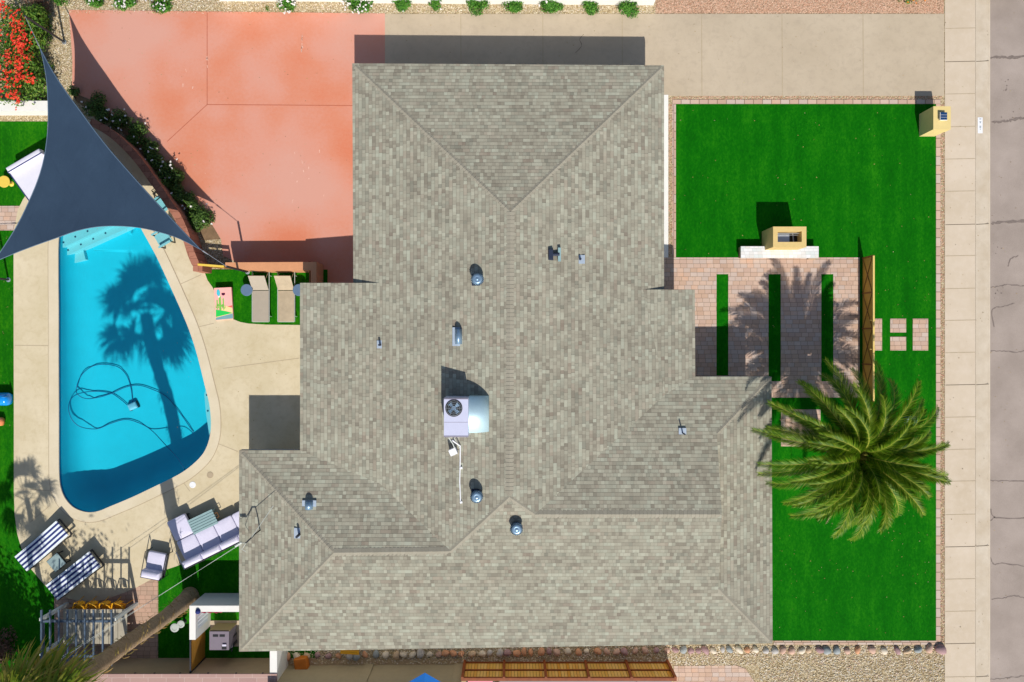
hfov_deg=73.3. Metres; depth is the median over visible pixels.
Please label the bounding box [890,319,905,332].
stepping pad
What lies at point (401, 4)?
shrub
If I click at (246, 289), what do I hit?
side table
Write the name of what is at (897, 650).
river stone
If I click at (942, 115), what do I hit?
solar light
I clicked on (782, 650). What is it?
river stone
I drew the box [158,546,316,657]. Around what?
lawn
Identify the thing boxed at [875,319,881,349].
stepping pad
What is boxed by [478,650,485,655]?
river stone
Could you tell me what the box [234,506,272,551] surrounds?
service mast
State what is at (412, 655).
river stone
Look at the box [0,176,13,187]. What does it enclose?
drum stool
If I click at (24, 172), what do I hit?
daybed
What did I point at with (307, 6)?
gravel stones
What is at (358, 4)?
shrub
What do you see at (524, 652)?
river stone
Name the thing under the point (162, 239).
poolside chair
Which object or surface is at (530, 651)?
river stone
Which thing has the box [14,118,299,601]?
pool deck
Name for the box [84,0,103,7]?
shrub
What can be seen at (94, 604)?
dining chair
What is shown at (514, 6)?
shrub
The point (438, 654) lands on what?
river stone
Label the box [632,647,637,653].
river stone
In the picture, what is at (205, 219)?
shrub
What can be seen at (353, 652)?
garden bench
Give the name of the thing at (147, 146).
shrub
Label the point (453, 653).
river stone
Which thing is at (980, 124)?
address plate
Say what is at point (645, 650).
river stone
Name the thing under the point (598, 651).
river stone
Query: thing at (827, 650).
river stone
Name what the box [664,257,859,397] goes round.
paver patio
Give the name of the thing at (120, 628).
dining table
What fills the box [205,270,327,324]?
lawn
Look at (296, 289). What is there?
side table
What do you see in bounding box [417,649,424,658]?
river stone
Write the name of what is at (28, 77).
flowering hedge
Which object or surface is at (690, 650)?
river stone
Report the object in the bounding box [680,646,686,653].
river stone
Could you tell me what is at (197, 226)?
shrub
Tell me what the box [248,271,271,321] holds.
sling lounger
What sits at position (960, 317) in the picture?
sidewalk
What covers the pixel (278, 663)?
return wall
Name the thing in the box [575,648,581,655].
river stone
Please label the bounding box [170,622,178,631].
round stool
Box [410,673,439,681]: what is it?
patio umbrella
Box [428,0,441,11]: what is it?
shrub
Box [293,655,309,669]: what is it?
clay planter
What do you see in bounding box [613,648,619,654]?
river stone
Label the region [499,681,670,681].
lean to shelter
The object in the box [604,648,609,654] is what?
river stone
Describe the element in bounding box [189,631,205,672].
slatted gate
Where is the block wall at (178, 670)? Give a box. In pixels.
[26,658,276,681]
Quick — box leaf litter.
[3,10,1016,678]
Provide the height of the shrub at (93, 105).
0.658 m
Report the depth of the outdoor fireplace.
30.74 m
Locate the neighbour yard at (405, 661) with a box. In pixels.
[288,659,671,681]
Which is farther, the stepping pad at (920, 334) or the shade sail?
the stepping pad at (920, 334)
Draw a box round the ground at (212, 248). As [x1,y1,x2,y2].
[0,0,975,681]
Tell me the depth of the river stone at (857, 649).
31.88 m
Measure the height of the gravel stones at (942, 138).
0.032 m
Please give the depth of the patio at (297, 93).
31.98 m
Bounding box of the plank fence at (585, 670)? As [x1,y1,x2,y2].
[461,660,676,680]
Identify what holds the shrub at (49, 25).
on the ground at (212, 248)
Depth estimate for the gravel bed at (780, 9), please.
31.99 m
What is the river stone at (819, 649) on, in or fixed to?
on the ground at (212, 248)
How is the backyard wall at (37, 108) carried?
on the ground at (212, 248)
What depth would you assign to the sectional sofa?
31.53 m
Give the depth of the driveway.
31.98 m
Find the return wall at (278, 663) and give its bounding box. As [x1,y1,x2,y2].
[270,651,287,680]
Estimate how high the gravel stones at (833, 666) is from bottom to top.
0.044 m
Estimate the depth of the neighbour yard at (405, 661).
31.99 m
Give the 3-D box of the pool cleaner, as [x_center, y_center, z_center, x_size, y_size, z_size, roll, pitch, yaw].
[-17.789,3.426,32.774,6.678,1.502,3.308,19,90,0]
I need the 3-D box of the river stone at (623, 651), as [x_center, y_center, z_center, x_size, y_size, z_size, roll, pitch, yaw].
[5.225,14.418,31.908,0.400,0.224,0.308,38,90,0]
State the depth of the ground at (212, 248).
32.00 m
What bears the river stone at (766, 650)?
on the gravel stones at (833, 666)
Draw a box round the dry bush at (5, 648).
[0,625,17,667]
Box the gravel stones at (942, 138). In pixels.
[658,0,944,641]
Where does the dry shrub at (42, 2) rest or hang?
on the ground at (212, 248)
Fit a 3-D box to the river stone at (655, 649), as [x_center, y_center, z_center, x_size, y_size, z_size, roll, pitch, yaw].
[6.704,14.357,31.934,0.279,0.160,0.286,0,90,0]
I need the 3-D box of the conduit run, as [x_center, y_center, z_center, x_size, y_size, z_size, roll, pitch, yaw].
[-2.159,5.374,28.326,0.301,0.485,2.717,-6,90,0]
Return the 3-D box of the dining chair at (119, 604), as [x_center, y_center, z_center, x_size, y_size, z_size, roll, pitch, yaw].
[-17.949,12.162,31.535,0.609,0.887,0.641,15,90,0]
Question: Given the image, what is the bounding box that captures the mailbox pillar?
[919,106,950,135]
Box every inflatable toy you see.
[0,393,12,405]
[0,417,4,425]
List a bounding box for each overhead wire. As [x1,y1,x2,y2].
[63,547,234,657]
[63,547,235,655]
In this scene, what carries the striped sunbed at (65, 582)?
on the pool deck
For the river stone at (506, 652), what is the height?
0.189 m
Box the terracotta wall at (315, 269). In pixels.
[225,262,322,282]
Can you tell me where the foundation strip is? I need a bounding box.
[664,95,667,256]
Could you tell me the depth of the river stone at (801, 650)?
31.89 m
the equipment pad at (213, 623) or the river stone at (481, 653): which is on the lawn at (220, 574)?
the equipment pad at (213, 623)
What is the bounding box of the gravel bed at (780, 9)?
[655,0,943,12]
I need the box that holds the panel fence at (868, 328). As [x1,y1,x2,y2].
[862,255,874,400]
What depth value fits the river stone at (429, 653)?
31.89 m
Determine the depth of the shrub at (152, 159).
31.55 m
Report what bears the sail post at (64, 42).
on the ground at (212, 248)
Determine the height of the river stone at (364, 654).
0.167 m
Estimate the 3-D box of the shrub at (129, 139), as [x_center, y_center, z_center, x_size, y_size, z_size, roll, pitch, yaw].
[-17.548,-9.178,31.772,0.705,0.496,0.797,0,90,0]
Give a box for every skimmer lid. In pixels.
[189,482,195,487]
[207,472,212,477]
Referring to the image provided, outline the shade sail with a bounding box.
[0,16,226,266]
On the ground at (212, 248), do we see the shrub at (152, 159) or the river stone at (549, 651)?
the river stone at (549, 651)
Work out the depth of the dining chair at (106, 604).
31.51 m
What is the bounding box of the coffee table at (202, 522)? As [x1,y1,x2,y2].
[187,509,220,534]
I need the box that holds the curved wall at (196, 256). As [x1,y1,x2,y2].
[90,119,211,272]
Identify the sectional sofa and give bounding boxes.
[167,511,238,569]
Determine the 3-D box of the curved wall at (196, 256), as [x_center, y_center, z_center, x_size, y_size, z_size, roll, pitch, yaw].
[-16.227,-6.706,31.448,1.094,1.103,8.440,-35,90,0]
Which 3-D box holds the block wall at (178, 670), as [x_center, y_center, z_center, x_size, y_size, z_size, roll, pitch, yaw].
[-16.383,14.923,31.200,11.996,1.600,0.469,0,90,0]
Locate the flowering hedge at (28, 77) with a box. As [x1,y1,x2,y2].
[0,0,53,109]
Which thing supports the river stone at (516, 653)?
on the ground at (212, 248)
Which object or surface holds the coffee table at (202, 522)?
on the pool deck
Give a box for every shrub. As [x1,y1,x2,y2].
[20,0,50,13]
[42,9,52,49]
[50,0,67,5]
[67,86,80,96]
[81,90,108,117]
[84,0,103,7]
[95,108,111,123]
[108,108,130,130]
[109,0,136,10]
[125,134,137,146]
[126,117,148,145]
[140,136,160,153]
[143,148,163,170]
[145,0,172,13]
[152,159,184,187]
[159,169,170,188]
[169,183,184,204]
[179,190,198,210]
[185,201,215,231]
[191,216,200,232]
[275,0,295,13]
[342,0,373,14]
[391,0,412,12]
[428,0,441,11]
[466,0,489,16]
[501,1,523,12]
[538,0,563,13]
[581,0,598,14]
[617,0,639,18]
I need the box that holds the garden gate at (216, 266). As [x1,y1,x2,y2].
[198,264,233,269]
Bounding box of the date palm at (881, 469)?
[750,357,951,540]
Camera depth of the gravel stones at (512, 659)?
31.98 m
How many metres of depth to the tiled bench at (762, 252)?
31.58 m
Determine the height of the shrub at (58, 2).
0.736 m
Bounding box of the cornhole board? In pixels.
[214,287,233,319]
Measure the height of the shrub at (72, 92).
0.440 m
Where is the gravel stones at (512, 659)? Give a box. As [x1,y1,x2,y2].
[288,645,671,664]
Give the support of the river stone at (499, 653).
on the ground at (212, 248)
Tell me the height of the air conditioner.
1.406 m
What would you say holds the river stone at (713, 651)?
on the ground at (212, 248)
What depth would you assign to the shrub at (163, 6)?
31.77 m
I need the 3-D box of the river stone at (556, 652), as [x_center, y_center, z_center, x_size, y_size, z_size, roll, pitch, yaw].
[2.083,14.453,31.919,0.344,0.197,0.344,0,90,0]
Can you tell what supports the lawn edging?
on the ground at (212, 248)
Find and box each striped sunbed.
[15,518,72,570]
[46,549,104,600]
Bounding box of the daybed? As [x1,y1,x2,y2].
[6,149,44,200]
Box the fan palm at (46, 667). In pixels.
[0,587,199,681]
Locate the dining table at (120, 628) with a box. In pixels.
[63,605,126,643]
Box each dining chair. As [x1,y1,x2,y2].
[72,596,89,609]
[85,596,101,608]
[98,596,114,608]
[111,597,132,608]
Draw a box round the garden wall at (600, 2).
[219,0,654,4]
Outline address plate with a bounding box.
[978,117,982,132]
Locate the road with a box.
[990,0,1023,681]
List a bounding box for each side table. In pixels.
[46,550,70,571]
[241,284,252,295]
[293,284,299,295]
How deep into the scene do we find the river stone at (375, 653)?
31.87 m
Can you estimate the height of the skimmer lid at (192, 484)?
0.016 m
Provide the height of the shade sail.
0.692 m
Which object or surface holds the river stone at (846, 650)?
on the ground at (212, 248)
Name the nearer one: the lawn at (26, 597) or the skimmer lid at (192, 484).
the skimmer lid at (192, 484)
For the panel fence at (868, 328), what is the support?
on the lawn at (861, 187)
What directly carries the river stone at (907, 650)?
on the ground at (212, 248)
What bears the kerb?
on the road
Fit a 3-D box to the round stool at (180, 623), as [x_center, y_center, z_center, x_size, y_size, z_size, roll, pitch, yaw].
[-15.214,13.012,31.800,0.340,0.400,0.340,0,90,0]
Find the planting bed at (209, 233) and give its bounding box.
[74,95,219,239]
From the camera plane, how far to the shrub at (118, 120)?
31.61 m
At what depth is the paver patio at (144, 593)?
31.98 m
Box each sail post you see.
[24,15,66,44]
[226,265,249,273]
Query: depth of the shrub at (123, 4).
31.72 m
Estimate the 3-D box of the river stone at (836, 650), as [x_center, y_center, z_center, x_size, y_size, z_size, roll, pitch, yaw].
[15.082,14.351,31.915,0.344,0.209,0.409,0,90,0]
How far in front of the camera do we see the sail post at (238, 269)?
30.86 m
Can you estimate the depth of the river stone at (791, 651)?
31.87 m
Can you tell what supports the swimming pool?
in the ground at (212, 248)
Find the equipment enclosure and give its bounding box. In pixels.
[189,593,238,639]
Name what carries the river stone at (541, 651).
on the ground at (212, 248)
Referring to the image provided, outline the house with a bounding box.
[239,63,772,651]
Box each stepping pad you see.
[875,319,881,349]
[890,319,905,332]
[890,337,905,349]
[913,319,927,349]
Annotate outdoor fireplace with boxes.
[762,227,805,249]
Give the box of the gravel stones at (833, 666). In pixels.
[670,645,944,681]
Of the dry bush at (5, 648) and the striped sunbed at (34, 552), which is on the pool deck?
the striped sunbed at (34, 552)
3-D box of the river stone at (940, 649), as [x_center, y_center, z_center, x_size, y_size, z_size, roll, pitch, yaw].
[19.893,14.319,31.874,0.475,0.309,0.518,-28,90,0]
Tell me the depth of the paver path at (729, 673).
31.98 m
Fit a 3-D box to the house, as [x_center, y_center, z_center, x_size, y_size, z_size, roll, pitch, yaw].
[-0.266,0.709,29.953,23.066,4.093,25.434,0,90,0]
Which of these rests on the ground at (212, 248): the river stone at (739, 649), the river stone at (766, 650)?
the river stone at (739, 649)
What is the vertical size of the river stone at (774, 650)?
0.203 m
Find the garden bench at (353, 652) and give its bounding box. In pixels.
[340,650,359,654]
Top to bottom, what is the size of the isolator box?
0.516 m
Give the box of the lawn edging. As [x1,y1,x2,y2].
[672,100,939,644]
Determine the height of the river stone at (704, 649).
0.220 m
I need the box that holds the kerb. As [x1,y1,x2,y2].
[976,0,989,681]
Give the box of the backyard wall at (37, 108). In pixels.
[0,101,47,114]
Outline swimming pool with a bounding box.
[48,226,220,521]
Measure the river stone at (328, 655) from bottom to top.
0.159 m
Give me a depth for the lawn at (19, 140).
31.98 m
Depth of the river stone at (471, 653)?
31.87 m
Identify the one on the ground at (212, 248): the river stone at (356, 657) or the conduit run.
the river stone at (356, 657)
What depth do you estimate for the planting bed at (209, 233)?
31.99 m
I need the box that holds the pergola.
[39,602,137,665]
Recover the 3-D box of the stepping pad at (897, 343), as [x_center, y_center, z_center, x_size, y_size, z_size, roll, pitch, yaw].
[17.940,0.119,31.982,0.738,0.036,0.643,0,90,0]
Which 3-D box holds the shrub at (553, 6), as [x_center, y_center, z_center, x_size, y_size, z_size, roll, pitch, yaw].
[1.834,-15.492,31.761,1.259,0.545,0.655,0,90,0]
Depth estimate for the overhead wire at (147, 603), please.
29.19 m
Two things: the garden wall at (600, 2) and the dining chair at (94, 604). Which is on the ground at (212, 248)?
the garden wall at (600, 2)
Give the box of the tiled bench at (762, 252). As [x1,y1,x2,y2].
[739,246,818,257]
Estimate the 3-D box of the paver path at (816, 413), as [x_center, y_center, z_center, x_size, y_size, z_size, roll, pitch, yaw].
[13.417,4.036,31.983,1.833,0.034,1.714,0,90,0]
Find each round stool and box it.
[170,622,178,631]
[177,619,186,627]
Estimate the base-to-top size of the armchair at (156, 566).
0.800 m
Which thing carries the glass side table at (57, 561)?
on the pool deck
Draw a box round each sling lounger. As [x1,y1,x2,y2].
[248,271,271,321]
[274,272,296,321]
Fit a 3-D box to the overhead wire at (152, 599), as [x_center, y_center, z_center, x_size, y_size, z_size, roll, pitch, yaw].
[-19.858,13.869,28.673,19.999,0.942,0.012,-32,90,0]
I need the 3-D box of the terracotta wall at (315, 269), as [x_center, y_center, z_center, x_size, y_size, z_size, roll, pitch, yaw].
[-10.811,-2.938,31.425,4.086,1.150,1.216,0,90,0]
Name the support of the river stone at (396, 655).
on the ground at (212, 248)
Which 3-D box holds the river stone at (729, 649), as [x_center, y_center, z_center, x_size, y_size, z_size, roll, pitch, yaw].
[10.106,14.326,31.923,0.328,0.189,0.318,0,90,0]
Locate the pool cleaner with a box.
[68,364,192,469]
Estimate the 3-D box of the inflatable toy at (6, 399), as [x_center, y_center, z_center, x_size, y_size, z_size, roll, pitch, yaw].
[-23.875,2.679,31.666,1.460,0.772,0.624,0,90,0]
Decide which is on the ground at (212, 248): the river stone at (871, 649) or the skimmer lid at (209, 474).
the river stone at (871, 649)
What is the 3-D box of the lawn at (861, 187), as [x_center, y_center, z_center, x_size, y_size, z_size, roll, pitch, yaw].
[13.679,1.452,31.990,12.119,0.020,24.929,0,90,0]
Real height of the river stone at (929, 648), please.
0.221 m
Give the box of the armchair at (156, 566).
[140,547,172,580]
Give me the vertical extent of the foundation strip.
0.028 m
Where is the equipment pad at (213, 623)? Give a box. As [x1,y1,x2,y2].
[210,620,238,645]
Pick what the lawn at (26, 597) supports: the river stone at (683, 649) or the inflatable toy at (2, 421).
the inflatable toy at (2, 421)
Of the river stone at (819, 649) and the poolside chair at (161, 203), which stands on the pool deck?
the poolside chair at (161, 203)
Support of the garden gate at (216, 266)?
attached to the curved wall at (196, 256)
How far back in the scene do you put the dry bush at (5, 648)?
31.68 m
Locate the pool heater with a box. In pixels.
[209,623,236,649]
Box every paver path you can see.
[0,206,18,229]
[674,665,753,681]
[781,409,820,445]
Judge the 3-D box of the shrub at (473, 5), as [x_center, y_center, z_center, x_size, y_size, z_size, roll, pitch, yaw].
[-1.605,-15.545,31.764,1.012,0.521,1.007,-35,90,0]
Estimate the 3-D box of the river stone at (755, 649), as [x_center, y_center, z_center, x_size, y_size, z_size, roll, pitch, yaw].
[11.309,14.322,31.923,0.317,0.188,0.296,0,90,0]
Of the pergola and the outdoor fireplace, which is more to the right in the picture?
the outdoor fireplace
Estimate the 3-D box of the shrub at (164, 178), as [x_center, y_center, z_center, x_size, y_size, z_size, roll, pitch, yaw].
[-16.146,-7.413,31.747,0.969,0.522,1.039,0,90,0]
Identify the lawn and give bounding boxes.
[0,121,47,205]
[0,231,53,674]
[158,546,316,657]
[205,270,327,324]
[676,104,935,639]
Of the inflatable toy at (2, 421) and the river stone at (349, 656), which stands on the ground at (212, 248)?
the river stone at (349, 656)
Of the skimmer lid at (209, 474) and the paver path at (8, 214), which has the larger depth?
the paver path at (8, 214)
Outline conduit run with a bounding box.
[452,440,462,503]
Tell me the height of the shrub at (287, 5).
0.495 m
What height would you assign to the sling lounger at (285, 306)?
0.904 m
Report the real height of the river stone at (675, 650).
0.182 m
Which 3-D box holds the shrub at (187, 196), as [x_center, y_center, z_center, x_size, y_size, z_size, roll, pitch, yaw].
[-14.927,-6.378,31.709,0.889,0.596,0.996,-15,90,0]
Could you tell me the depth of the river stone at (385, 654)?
31.86 m
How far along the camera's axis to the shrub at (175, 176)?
31.52 m
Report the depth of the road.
32.11 m
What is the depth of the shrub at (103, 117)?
31.63 m
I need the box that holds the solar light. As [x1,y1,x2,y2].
[939,112,946,119]
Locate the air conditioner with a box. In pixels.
[444,395,488,436]
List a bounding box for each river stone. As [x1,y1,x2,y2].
[325,653,331,658]
[346,654,352,659]
[353,655,359,660]
[362,651,367,657]
[373,650,378,657]
[382,651,388,658]
[393,651,399,659]
[399,651,407,657]
[409,651,415,658]
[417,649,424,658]
[426,651,432,656]
[435,651,441,656]
[442,650,449,655]
[450,650,456,656]
[468,651,475,656]
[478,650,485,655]
[496,648,502,656]
[503,649,510,655]
[512,650,520,656]
[522,647,526,655]
[528,648,532,656]
[538,647,544,655]
[546,647,551,654]
[553,648,559,655]
[565,647,570,654]
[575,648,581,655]
[593,648,601,654]
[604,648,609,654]
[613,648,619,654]
[620,647,627,655]
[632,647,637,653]
[642,647,648,653]
[653,647,658,652]
[672,647,678,652]
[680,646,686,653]
[688,648,694,653]
[701,646,708,654]
[710,648,716,653]
[726,646,732,652]
[735,646,742,653]
[752,646,758,652]
[763,647,768,653]
[771,647,778,653]
[780,646,785,654]
[788,647,794,654]
[798,647,804,653]
[816,647,823,652]
[823,646,831,654]
[833,646,840,654]
[844,648,849,653]
[855,646,860,653]
[868,646,875,653]
[880,647,887,654]
[894,646,900,654]
[903,648,911,653]
[914,646,921,652]
[925,643,932,652]
[934,644,946,654]
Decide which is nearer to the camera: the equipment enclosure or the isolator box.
the isolator box
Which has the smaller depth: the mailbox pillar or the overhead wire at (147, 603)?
the overhead wire at (147, 603)
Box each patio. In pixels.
[54,580,157,657]
[69,10,384,282]
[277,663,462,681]
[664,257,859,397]
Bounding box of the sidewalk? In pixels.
[945,0,974,681]
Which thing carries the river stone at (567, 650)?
on the gravel stones at (512, 659)
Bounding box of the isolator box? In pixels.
[448,438,459,455]
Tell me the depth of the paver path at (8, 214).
31.98 m
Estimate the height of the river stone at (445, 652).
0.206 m
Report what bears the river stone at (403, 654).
on the ground at (212, 248)
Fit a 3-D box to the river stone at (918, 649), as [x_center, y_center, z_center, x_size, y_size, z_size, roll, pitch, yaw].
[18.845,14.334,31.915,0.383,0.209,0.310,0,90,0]
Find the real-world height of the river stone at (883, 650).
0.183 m
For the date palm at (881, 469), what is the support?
on the lawn at (861, 187)
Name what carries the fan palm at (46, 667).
on the lawn at (220, 574)
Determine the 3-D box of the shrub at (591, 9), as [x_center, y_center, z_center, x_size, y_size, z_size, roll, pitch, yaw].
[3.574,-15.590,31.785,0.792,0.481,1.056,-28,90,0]
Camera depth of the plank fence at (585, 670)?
31.08 m
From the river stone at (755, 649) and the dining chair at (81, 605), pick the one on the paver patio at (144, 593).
the dining chair at (81, 605)
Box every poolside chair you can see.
[151,231,175,248]
[154,195,167,211]
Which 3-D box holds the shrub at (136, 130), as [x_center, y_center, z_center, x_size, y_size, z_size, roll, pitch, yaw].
[-17.245,-9.652,31.695,1.068,0.625,1.316,0,90,0]
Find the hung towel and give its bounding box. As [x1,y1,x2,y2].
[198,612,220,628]
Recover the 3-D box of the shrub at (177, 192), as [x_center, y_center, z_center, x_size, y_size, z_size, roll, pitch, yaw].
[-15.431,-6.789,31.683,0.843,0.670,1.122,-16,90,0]
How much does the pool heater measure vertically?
0.910 m
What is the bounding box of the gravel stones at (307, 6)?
[53,0,655,93]
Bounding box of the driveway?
[385,14,943,95]

